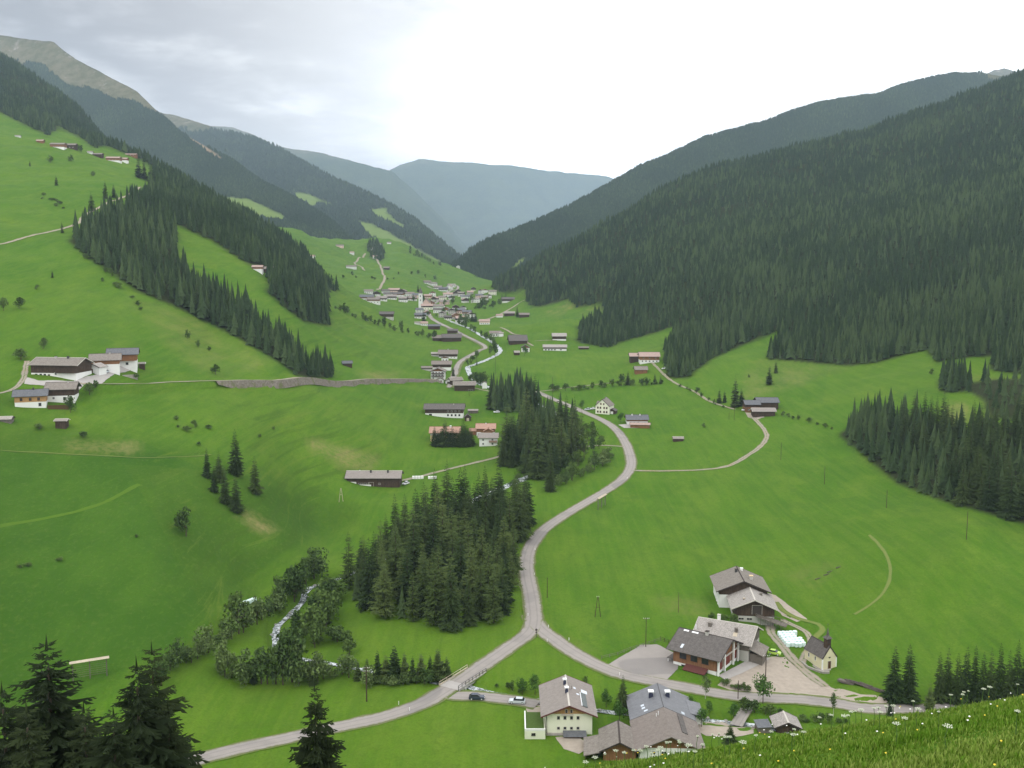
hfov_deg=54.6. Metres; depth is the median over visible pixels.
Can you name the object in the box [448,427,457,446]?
spruce tree
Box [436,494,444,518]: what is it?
spruce tree
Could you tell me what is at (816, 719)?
shrub
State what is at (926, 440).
spruce tree
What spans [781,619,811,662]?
gravel track
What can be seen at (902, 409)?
spruce tree
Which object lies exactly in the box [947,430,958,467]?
spruce tree
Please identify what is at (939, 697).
spruce tree
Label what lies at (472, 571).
conifer tree
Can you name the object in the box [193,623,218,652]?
shrub
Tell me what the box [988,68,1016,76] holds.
mountain
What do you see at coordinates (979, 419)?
spruce tree
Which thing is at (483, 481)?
spruce tree
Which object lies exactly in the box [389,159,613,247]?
mountain
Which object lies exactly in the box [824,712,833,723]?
shrub
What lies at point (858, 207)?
forest
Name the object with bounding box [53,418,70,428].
hay hut
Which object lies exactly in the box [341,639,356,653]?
shrub
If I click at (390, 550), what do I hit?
spruce tree
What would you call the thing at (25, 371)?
gravel track
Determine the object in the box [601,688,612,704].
broadleaf tree
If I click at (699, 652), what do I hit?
farmhouse
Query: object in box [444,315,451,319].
village house
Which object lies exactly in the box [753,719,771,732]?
garden shed
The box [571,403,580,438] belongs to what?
spruce tree
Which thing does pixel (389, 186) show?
mountain
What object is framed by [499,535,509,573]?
spruce tree
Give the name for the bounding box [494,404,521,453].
larch tree
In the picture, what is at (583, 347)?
meadow lean to
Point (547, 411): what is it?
spruce tree
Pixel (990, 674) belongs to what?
spruce tree
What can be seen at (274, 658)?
tree
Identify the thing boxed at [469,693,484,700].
parked car
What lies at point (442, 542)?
spruce tree
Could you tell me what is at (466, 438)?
spruce tree
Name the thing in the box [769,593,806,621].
dirt patch
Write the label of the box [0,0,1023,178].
sky
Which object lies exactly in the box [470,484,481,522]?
spruce tree
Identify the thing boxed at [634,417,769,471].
gravel track
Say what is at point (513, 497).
spruce tree
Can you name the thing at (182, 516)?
tree
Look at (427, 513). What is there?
spruce tree
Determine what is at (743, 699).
shrub
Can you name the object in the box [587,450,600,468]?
shrub
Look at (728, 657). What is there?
door
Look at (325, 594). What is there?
shrub
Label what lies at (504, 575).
larch tree
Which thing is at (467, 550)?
larch tree
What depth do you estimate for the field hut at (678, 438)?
585.28 m
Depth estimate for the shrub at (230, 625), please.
294.43 m
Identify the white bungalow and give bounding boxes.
[489,331,501,336]
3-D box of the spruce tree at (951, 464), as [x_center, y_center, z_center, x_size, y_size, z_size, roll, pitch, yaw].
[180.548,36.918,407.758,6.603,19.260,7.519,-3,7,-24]
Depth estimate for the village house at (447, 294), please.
1846.75 m
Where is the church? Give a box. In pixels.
[418,287,430,307]
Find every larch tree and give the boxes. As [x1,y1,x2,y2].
[338,533,357,589]
[355,537,369,571]
[366,547,382,605]
[367,558,396,609]
[367,562,397,617]
[371,521,389,561]
[374,545,391,595]
[377,541,390,567]
[378,654,389,683]
[384,525,416,593]
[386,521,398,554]
[387,523,405,567]
[392,557,405,601]
[394,540,409,580]
[399,654,411,680]
[400,509,409,548]
[401,503,426,567]
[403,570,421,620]
[412,554,429,598]
[414,540,429,585]
[416,655,426,681]
[419,558,438,601]
[420,513,427,554]
[420,563,445,625]
[421,488,433,518]
[428,546,447,605]
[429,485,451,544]
[431,485,448,517]
[432,648,445,681]
[435,498,452,556]
[438,509,462,557]
[438,551,465,618]
[448,527,465,565]
[452,511,465,557]
[459,523,477,561]
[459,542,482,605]
[462,539,475,578]
[463,513,481,557]
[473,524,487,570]
[476,541,500,604]
[481,570,503,622]
[489,478,497,509]
[491,542,503,584]
[492,559,511,606]
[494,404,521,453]
[495,517,517,564]
[505,496,521,541]
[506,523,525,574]
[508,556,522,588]
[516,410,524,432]
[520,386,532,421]
[544,419,561,465]
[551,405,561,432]
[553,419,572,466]
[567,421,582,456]
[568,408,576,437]
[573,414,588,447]
[923,683,936,710]
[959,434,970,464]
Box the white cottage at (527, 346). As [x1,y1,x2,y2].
[521,344,529,351]
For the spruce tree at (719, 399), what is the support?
on the valley ground at (660, 531)
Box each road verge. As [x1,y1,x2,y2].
[424,310,487,387]
[447,690,539,708]
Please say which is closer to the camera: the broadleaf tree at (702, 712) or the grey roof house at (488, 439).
the broadleaf tree at (702, 712)
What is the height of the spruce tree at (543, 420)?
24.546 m
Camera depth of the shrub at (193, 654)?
272.62 m
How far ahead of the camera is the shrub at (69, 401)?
419.42 m
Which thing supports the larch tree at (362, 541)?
on the valley ground at (660, 531)
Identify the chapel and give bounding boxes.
[804,624,837,670]
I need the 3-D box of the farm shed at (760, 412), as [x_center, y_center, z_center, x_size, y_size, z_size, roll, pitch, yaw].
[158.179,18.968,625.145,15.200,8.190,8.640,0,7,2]
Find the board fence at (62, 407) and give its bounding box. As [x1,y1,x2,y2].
[47,405,68,409]
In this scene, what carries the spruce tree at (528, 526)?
on the valley ground at (660, 531)
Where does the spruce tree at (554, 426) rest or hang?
on the valley ground at (660, 531)
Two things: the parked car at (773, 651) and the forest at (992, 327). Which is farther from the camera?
the forest at (992, 327)
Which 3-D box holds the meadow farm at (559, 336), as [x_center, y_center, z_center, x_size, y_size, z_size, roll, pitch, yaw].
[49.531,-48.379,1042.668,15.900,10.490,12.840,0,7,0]
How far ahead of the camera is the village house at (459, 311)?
1458.44 m
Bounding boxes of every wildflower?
[686,743,690,765]
[739,740,745,762]
[841,714,846,741]
[892,722,898,747]
[944,723,952,748]
[1015,709,1020,734]
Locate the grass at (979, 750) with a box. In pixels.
[572,694,1023,767]
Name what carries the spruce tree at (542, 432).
on the valley ground at (660, 531)
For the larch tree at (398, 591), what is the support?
on the valley ground at (660, 531)
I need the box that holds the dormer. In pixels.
[483,427,493,432]
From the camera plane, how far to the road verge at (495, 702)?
261.07 m
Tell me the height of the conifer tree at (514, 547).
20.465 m
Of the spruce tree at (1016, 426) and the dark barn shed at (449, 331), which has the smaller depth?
the spruce tree at (1016, 426)
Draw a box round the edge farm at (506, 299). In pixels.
[501,297,514,302]
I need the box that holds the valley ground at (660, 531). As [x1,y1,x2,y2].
[0,57,1023,767]
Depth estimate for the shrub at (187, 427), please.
438.93 m
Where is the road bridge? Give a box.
[439,665,486,690]
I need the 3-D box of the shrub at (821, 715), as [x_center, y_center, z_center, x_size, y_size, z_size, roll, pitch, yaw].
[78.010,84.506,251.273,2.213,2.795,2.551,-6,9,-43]
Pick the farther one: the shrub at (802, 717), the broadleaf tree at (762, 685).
the broadleaf tree at (762, 685)
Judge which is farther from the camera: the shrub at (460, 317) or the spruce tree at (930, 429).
the shrub at (460, 317)
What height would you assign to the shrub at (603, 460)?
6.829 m
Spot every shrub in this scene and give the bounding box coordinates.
[0,297,8,309]
[11,348,27,359]
[12,297,25,308]
[33,423,44,429]
[38,337,47,348]
[63,395,76,412]
[78,431,87,436]
[83,382,93,394]
[92,380,98,387]
[107,268,114,276]
[150,659,170,673]
[152,662,169,683]
[161,652,183,669]
[164,637,187,665]
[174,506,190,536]
[180,645,191,662]
[181,426,192,429]
[184,647,198,662]
[185,329,191,338]
[190,635,208,658]
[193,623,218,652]
[210,364,220,373]
[212,635,223,644]
[212,651,225,675]
[216,639,237,676]
[217,616,241,638]
[217,629,232,643]
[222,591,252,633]
[224,664,234,678]
[230,600,255,627]
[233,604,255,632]
[233,648,252,687]
[246,646,271,683]
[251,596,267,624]
[252,599,270,619]
[256,653,281,683]
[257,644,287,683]
[263,596,274,616]
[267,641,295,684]
[270,592,286,612]
[271,574,287,605]
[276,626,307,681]
[280,627,305,647]
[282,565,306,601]
[285,579,308,596]
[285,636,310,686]
[290,609,302,628]
[295,557,312,584]
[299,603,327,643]
[300,621,307,637]
[303,651,330,680]
[304,547,328,578]
[306,595,324,612]
[307,619,321,647]
[313,577,335,592]
[313,588,340,613]
[315,636,324,644]
[316,577,339,595]
[316,659,329,678]
[320,598,338,625]
[324,625,344,641]
[325,625,336,639]
[326,663,336,677]
[329,576,347,595]
[332,591,342,610]
[333,654,354,675]
[335,630,352,641]
[336,634,349,643]
[337,653,358,677]
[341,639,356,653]
[342,303,346,313]
[359,665,375,687]
[373,675,384,683]
[382,316,385,326]
[382,675,388,684]
[387,675,400,685]
[399,672,410,684]
[407,671,416,682]
[412,675,421,683]
[418,668,434,683]
[439,665,446,681]
[458,315,462,323]
[463,313,470,324]
[468,374,475,380]
[476,372,485,386]
[508,680,513,690]
[515,466,524,473]
[548,384,556,389]
[555,474,563,484]
[560,468,571,482]
[564,461,579,479]
[568,465,577,480]
[571,450,580,463]
[576,432,589,454]
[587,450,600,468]
[587,462,594,471]
[588,421,595,429]
[589,428,598,438]
[589,436,596,449]
[596,434,605,446]
[597,448,607,457]
[599,455,611,465]
[606,447,614,457]
[618,374,625,385]
[644,377,649,384]
[707,612,715,618]
[721,613,728,620]
[722,678,731,685]
[728,613,738,622]
[737,696,750,712]
[740,682,746,689]
[747,699,760,712]
[760,706,769,713]
[763,704,777,714]
[799,714,806,720]
[810,714,820,722]
[816,711,824,720]
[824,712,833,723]
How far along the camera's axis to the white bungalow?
1087.87 m
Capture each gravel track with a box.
[0,187,140,243]
[0,361,29,392]
[80,377,445,383]
[354,253,365,270]
[376,259,385,289]
[402,456,498,480]
[478,300,523,320]
[499,327,533,345]
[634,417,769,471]
[651,363,733,408]
[765,625,829,686]
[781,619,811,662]
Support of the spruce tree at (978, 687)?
on the valley ground at (660, 531)
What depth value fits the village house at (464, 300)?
1664.22 m
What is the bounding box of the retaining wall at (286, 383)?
[217,377,442,388]
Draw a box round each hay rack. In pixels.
[69,656,108,680]
[596,493,606,507]
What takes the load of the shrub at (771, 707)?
on the valley ground at (660, 531)
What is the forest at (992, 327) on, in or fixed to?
on the valley ground at (660, 531)
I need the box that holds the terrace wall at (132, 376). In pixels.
[122,374,137,379]
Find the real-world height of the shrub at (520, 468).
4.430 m
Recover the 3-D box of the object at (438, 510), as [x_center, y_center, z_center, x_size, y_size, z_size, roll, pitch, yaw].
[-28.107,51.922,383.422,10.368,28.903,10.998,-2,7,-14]
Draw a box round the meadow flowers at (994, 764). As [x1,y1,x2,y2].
[599,694,1022,765]
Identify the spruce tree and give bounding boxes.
[0,636,116,767]
[0,681,57,767]
[2,701,55,767]
[63,701,110,767]
[73,709,154,767]
[87,191,94,210]
[102,183,107,198]
[103,659,204,767]
[112,185,115,197]
[119,642,208,767]
[135,158,142,176]
[141,164,147,179]
[147,164,154,182]
[153,702,194,767]
[192,281,205,318]
[201,449,211,478]
[208,466,219,492]
[212,451,227,482]
[218,467,231,505]
[226,430,245,476]
[227,477,246,513]
[247,457,265,494]
[249,661,259,684]
[287,683,345,767]
[307,659,318,686]
[352,661,362,681]
[353,548,368,594]
[354,537,379,612]
[354,538,366,572]
[367,532,378,577]
[373,654,381,674]
[379,518,390,557]
[386,531,396,572]
[387,495,399,536]
[387,645,401,683]
[395,509,407,555]
[396,543,416,610]
[399,496,411,530]
[404,514,422,584]
[405,489,424,552]
[408,519,424,561]
[408,656,416,682]
[412,549,433,616]
[418,483,431,525]
[419,511,428,554]
[422,501,431,533]
[424,521,434,559]
[425,501,443,567]
[427,655,433,682]
[429,469,441,514]
[430,427,439,446]
[430,538,445,594]
[435,431,441,446]
[436,420,451,447]
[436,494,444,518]
[437,526,449,567]
[437,559,463,633]
[438,430,445,446]
[440,461,452,516]
[442,527,459,576]
[443,501,454,532]
[443,656,452,678]
[445,430,451,445]
[446,478,461,521]
[447,489,463,534]
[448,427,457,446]
[449,531,469,594]
[452,430,459,446]
[453,421,470,447]
[454,468,465,521]
[459,467,470,508]
[460,487,476,539]
[460,578,479,627]
[461,425,475,446]
[461,480,475,528]
[467,429,476,446]
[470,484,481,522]
[471,560,490,620]
[472,502,487,554]
[474,475,485,520]
[477,478,492,537]
[478,511,492,557]
[481,470,489,508]
[484,527,500,580]
[485,375,494,409]
[487,477,495,520]
[487,505,495,541]
[490,489,508,535]
[490,503,509,553]
[492,483,512,537]
[493,463,509,507]
[494,568,513,615]
[495,430,507,466]
[497,412,513,460]
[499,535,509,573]
[500,558,515,603]
[502,485,513,521]
[506,417,518,460]
[507,421,519,462]
[507,433,518,467]
[508,473,525,527]
[509,473,517,514]
[511,415,520,455]
[512,481,533,543]
[516,407,530,462]
[518,427,532,473]
[519,475,533,533]
[520,405,532,437]
[521,474,537,525]
[522,422,547,479]
[524,420,534,462]
[525,372,531,396]
[525,388,534,420]
[526,426,546,472]
[527,418,539,456]
[532,376,540,410]
[534,410,544,442]
[540,414,546,442]
[542,445,557,492]
[544,401,551,424]
[544,419,552,454]
[544,433,559,479]
[545,413,552,445]
[551,437,562,473]
[552,396,563,429]
[552,408,559,437]
[561,395,569,427]
[566,420,575,461]
[570,396,580,433]
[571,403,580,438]
[612,677,628,713]
[625,371,630,384]
[716,390,721,402]
[722,724,737,744]
[723,391,727,402]
[729,375,740,407]
[737,391,744,406]
[766,367,773,384]
[880,647,909,704]
[886,701,892,716]
[895,401,910,427]
[895,407,907,440]
[899,409,908,445]
[899,645,923,704]
[900,420,918,456]
[908,392,918,428]
[911,414,923,443]
[917,423,930,457]
[921,395,928,420]
[927,398,933,426]
[927,408,936,447]
[928,406,933,434]
[928,652,949,703]
[933,396,940,432]
[937,651,954,703]
[939,393,947,429]
[939,400,950,440]
[942,408,957,444]
[942,453,954,493]
[943,408,956,442]
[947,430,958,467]
[947,654,969,706]
[949,438,959,476]
[951,460,972,506]
[953,449,966,487]
[955,405,967,444]
[957,647,975,703]
[963,415,976,456]
[964,425,977,459]
[966,401,977,430]
[969,645,980,702]
[971,448,988,500]
[972,655,991,703]
[974,414,986,454]
[974,426,990,470]
[975,402,984,436]
[975,409,986,441]
[975,456,989,483]
[975,472,985,508]
[979,460,993,503]
[980,468,998,511]
[984,428,994,459]
[984,648,997,700]
[987,402,1002,433]
[989,422,1001,448]
[990,408,997,437]
[993,429,1006,468]
[993,646,1006,700]
[994,461,1022,520]
[999,409,1010,448]
[999,452,1013,496]
[999,650,1016,698]
[1008,407,1021,444]
[1009,639,1023,697]
[1011,465,1023,496]
[1014,420,1023,452]
[1015,425,1023,454]
[1016,474,1023,517]
[1018,657,1023,693]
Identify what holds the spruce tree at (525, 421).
on the valley ground at (660, 531)
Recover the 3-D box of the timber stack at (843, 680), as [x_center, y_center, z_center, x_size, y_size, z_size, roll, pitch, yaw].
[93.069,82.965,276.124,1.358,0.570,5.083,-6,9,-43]
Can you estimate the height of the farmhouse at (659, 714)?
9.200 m
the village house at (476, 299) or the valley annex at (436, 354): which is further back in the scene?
the village house at (476, 299)
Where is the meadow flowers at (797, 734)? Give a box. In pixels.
[544,698,1004,767]
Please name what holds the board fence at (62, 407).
on the valley ground at (660, 531)
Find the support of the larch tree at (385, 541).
on the valley ground at (660, 531)
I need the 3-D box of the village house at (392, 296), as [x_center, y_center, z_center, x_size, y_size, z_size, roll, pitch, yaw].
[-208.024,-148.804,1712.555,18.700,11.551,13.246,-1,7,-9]
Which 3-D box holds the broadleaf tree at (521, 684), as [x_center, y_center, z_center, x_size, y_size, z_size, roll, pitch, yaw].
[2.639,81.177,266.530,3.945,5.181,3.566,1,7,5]
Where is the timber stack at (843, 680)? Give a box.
[837,678,854,684]
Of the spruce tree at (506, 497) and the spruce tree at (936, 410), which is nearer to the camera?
the spruce tree at (506, 497)
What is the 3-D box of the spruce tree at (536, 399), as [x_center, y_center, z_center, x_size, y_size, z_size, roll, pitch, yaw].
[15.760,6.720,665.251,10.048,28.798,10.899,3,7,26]
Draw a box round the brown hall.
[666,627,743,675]
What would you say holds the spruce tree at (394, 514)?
on the valley ground at (660, 531)
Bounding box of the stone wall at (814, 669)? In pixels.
[801,661,829,673]
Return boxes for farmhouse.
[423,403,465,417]
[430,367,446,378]
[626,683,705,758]
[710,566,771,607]
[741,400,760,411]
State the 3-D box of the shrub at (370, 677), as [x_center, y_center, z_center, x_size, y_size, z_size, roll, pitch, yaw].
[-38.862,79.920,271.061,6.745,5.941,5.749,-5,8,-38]
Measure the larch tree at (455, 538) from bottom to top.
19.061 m
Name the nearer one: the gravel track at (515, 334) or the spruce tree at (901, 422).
the spruce tree at (901, 422)
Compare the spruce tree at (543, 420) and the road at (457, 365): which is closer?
the spruce tree at (543, 420)
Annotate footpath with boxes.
[3,450,211,457]
[775,602,825,638]
[853,534,891,614]
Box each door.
[726,652,729,664]
[752,605,761,614]
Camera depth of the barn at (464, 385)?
752.37 m
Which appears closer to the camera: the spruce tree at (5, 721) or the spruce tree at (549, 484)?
the spruce tree at (5, 721)
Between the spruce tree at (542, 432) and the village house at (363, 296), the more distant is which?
the village house at (363, 296)
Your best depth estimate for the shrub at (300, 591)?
348.10 m
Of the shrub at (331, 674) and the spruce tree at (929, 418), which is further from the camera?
the spruce tree at (929, 418)
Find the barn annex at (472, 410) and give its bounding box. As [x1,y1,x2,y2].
[467,409,478,413]
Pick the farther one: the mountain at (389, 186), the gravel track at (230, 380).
the mountain at (389, 186)
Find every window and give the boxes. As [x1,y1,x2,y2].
[680,653,685,659]
[690,655,696,661]
[701,658,708,664]
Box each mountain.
[0,35,286,218]
[159,112,439,260]
[212,126,467,255]
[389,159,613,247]
[468,73,1000,268]
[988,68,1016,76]
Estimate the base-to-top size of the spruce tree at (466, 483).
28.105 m
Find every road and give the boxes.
[193,391,635,763]
[425,310,487,386]
[428,285,459,303]
[439,691,539,707]
[525,619,966,713]
[730,696,761,726]
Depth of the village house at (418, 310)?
1475.05 m
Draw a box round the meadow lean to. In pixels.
[578,346,588,349]
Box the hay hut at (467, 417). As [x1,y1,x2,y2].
[464,413,471,420]
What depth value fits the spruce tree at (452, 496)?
401.78 m
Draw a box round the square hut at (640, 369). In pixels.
[633,366,647,374]
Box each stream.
[272,571,801,732]
[447,320,579,500]
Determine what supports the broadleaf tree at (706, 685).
on the valley ground at (660, 531)
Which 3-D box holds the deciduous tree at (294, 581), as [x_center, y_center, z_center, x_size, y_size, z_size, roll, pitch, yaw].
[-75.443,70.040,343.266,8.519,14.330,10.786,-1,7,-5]
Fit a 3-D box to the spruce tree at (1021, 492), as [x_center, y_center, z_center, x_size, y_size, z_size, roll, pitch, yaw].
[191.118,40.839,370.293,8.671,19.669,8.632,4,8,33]
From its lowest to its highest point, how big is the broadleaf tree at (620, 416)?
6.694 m
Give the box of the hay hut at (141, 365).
[138,362,145,369]
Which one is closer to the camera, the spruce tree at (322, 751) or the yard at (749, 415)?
the spruce tree at (322, 751)
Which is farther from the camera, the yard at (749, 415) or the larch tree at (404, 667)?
the yard at (749, 415)
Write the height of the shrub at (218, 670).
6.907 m
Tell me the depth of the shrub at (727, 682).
270.47 m
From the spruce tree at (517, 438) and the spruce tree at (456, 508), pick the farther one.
the spruce tree at (517, 438)
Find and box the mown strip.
[0,484,140,527]
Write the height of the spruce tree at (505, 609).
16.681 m
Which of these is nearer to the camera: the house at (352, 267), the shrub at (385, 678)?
the shrub at (385, 678)
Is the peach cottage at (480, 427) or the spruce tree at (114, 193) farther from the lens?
the spruce tree at (114, 193)
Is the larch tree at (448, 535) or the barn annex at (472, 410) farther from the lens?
the barn annex at (472, 410)
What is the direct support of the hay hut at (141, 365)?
on the valley ground at (660, 531)
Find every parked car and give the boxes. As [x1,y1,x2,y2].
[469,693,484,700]
[509,696,525,703]
[768,648,780,655]
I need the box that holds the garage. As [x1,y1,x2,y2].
[524,711,544,738]
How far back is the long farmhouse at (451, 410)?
653.72 m
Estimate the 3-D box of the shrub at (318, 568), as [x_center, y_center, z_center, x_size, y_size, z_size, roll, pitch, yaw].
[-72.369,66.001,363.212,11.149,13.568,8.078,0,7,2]
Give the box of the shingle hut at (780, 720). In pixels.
[769,711,802,732]
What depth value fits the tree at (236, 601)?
300.99 m
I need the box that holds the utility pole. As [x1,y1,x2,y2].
[363,667,369,701]
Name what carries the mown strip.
on the valley ground at (660, 531)
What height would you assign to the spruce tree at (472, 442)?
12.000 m
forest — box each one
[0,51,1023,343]
[14,58,354,239]
[72,211,1023,618]
[178,126,460,263]
[450,70,1001,280]
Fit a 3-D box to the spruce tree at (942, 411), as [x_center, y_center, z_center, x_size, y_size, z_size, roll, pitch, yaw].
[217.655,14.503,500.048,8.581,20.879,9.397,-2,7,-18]
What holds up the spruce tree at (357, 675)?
on the valley ground at (660, 531)
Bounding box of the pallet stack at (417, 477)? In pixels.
[412,476,422,478]
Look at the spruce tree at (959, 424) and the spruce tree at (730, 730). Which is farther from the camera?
the spruce tree at (959, 424)
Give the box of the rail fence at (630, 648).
[601,637,660,658]
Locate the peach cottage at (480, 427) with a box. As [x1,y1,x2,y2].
[475,422,495,435]
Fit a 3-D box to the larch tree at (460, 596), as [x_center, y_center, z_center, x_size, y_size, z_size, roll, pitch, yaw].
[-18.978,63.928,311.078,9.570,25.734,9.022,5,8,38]
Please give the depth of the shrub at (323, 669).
276.74 m
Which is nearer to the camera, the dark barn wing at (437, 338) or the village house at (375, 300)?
the dark barn wing at (437, 338)
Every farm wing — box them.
[431,360,451,370]
[628,353,638,362]
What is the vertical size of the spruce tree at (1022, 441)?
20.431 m
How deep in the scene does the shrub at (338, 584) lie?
341.69 m
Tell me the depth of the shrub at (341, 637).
300.65 m
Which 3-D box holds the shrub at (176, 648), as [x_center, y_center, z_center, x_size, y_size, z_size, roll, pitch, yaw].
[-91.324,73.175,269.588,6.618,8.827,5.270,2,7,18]
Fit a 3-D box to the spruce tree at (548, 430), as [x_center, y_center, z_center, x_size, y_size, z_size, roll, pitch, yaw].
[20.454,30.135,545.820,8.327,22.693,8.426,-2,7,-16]
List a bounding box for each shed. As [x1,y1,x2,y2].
[0,416,15,423]
[125,153,137,158]
[421,366,432,370]
[447,329,457,333]
[469,428,476,434]
[610,407,616,413]
[750,408,776,416]
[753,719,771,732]
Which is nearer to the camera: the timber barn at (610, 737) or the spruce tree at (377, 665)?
the timber barn at (610, 737)
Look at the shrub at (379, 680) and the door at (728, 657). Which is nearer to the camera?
the shrub at (379, 680)
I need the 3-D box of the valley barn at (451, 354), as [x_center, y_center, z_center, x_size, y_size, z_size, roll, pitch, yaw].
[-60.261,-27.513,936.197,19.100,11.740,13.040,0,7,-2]
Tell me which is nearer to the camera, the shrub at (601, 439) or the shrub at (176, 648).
the shrub at (176, 648)
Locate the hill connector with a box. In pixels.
[91,362,107,374]
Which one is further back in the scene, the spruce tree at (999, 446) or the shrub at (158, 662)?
the spruce tree at (999, 446)
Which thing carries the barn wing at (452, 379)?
on the valley ground at (660, 531)
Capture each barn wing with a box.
[432,335,441,340]
[448,377,462,384]
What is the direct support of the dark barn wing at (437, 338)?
on the valley ground at (660, 531)
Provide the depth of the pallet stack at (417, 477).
511.69 m
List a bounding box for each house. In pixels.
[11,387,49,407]
[50,143,67,149]
[88,352,121,374]
[105,157,121,163]
[106,347,139,372]
[122,158,128,163]
[346,265,356,269]
[359,294,374,300]
[364,289,372,293]
[366,297,380,304]
[376,296,387,301]
[386,294,396,299]
[388,288,400,291]
[393,292,404,296]
[398,296,407,301]
[405,292,414,295]
[408,296,416,300]
[414,313,426,318]
[415,308,423,312]
[420,321,427,325]
[421,304,432,309]
[424,294,432,298]
[429,282,437,285]
[429,425,460,441]
[433,304,444,307]
[433,308,442,312]
[438,287,447,290]
[438,296,446,299]
[439,300,449,304]
[439,311,446,316]
[443,293,452,296]
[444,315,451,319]
[448,308,455,313]
[451,313,459,319]
[454,308,464,313]
[460,295,469,298]
[461,298,468,302]
[462,310,471,314]
[471,297,479,302]
[478,433,498,445]
[479,319,489,324]
[488,290,496,294]
[539,675,597,737]
[595,397,614,414]
[624,414,648,424]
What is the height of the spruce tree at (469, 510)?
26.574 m
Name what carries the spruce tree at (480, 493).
on the valley ground at (660, 531)
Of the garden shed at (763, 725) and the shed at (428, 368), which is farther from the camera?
the shed at (428, 368)
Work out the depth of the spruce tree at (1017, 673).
261.80 m
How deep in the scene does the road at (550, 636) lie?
267.74 m
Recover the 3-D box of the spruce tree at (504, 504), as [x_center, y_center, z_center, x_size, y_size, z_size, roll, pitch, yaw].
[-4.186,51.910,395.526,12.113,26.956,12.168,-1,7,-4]
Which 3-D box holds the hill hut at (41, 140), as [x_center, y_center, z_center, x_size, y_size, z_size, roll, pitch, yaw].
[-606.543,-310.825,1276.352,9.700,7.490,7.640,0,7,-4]
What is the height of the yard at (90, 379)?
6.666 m
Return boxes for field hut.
[341,360,352,367]
[672,436,683,441]
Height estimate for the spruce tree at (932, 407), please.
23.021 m
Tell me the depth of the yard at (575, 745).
239.35 m
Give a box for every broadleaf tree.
[515,677,528,694]
[528,674,540,690]
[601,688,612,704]
[613,699,628,720]
[617,413,623,419]
[695,707,707,726]
[701,675,712,698]
[705,700,713,712]
[726,702,739,717]
[752,672,775,702]
[829,693,836,715]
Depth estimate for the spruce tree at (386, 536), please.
386.70 m
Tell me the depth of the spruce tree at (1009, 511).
367.70 m
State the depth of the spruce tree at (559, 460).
513.53 m
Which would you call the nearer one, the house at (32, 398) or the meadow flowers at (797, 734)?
the meadow flowers at (797, 734)
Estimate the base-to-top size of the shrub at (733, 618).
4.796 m
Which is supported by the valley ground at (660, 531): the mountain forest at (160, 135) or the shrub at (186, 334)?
the shrub at (186, 334)
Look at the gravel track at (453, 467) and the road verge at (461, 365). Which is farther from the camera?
the road verge at (461, 365)
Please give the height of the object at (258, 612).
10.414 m
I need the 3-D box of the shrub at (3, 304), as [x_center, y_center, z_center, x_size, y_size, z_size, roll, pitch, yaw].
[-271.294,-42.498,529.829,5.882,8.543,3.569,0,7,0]
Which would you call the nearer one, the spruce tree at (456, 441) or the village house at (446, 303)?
the spruce tree at (456, 441)
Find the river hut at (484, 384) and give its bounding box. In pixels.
[482,381,486,388]
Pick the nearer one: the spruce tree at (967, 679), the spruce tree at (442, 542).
the spruce tree at (967, 679)
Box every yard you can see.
[24,366,130,388]
[526,704,539,711]
[555,737,583,753]
[609,644,678,678]
[620,424,629,427]
[698,721,754,736]
[718,656,887,702]
[746,413,763,418]
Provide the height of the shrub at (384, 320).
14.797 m
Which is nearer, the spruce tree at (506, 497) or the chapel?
the chapel
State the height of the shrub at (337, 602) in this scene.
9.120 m
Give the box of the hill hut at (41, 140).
[36,139,45,142]
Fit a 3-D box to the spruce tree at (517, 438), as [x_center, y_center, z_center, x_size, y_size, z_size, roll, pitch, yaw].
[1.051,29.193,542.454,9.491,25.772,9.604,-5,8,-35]
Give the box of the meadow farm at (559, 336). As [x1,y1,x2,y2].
[551,333,566,340]
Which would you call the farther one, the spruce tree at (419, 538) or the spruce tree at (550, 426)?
the spruce tree at (550, 426)
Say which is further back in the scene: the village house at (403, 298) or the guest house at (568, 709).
the village house at (403, 298)
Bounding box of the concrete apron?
[719,658,768,678]
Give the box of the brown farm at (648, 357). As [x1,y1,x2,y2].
[637,352,660,363]
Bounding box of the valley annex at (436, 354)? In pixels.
[431,352,438,356]
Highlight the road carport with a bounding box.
[629,422,650,427]
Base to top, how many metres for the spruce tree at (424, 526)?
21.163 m
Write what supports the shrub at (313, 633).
on the valley ground at (660, 531)
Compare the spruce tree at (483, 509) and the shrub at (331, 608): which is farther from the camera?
the spruce tree at (483, 509)
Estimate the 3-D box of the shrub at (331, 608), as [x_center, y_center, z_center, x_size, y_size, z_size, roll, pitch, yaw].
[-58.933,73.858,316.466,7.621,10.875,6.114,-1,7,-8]
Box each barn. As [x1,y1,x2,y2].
[27,356,94,380]
[44,381,81,402]
[66,143,77,150]
[93,153,103,157]
[251,265,263,274]
[344,469,403,487]
[379,311,393,320]
[427,324,440,329]
[438,349,457,358]
[441,334,461,341]
[453,381,475,390]
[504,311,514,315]
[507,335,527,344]
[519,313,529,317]
[542,344,566,350]
[584,720,640,760]
[693,614,768,665]
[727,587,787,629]
[753,397,779,409]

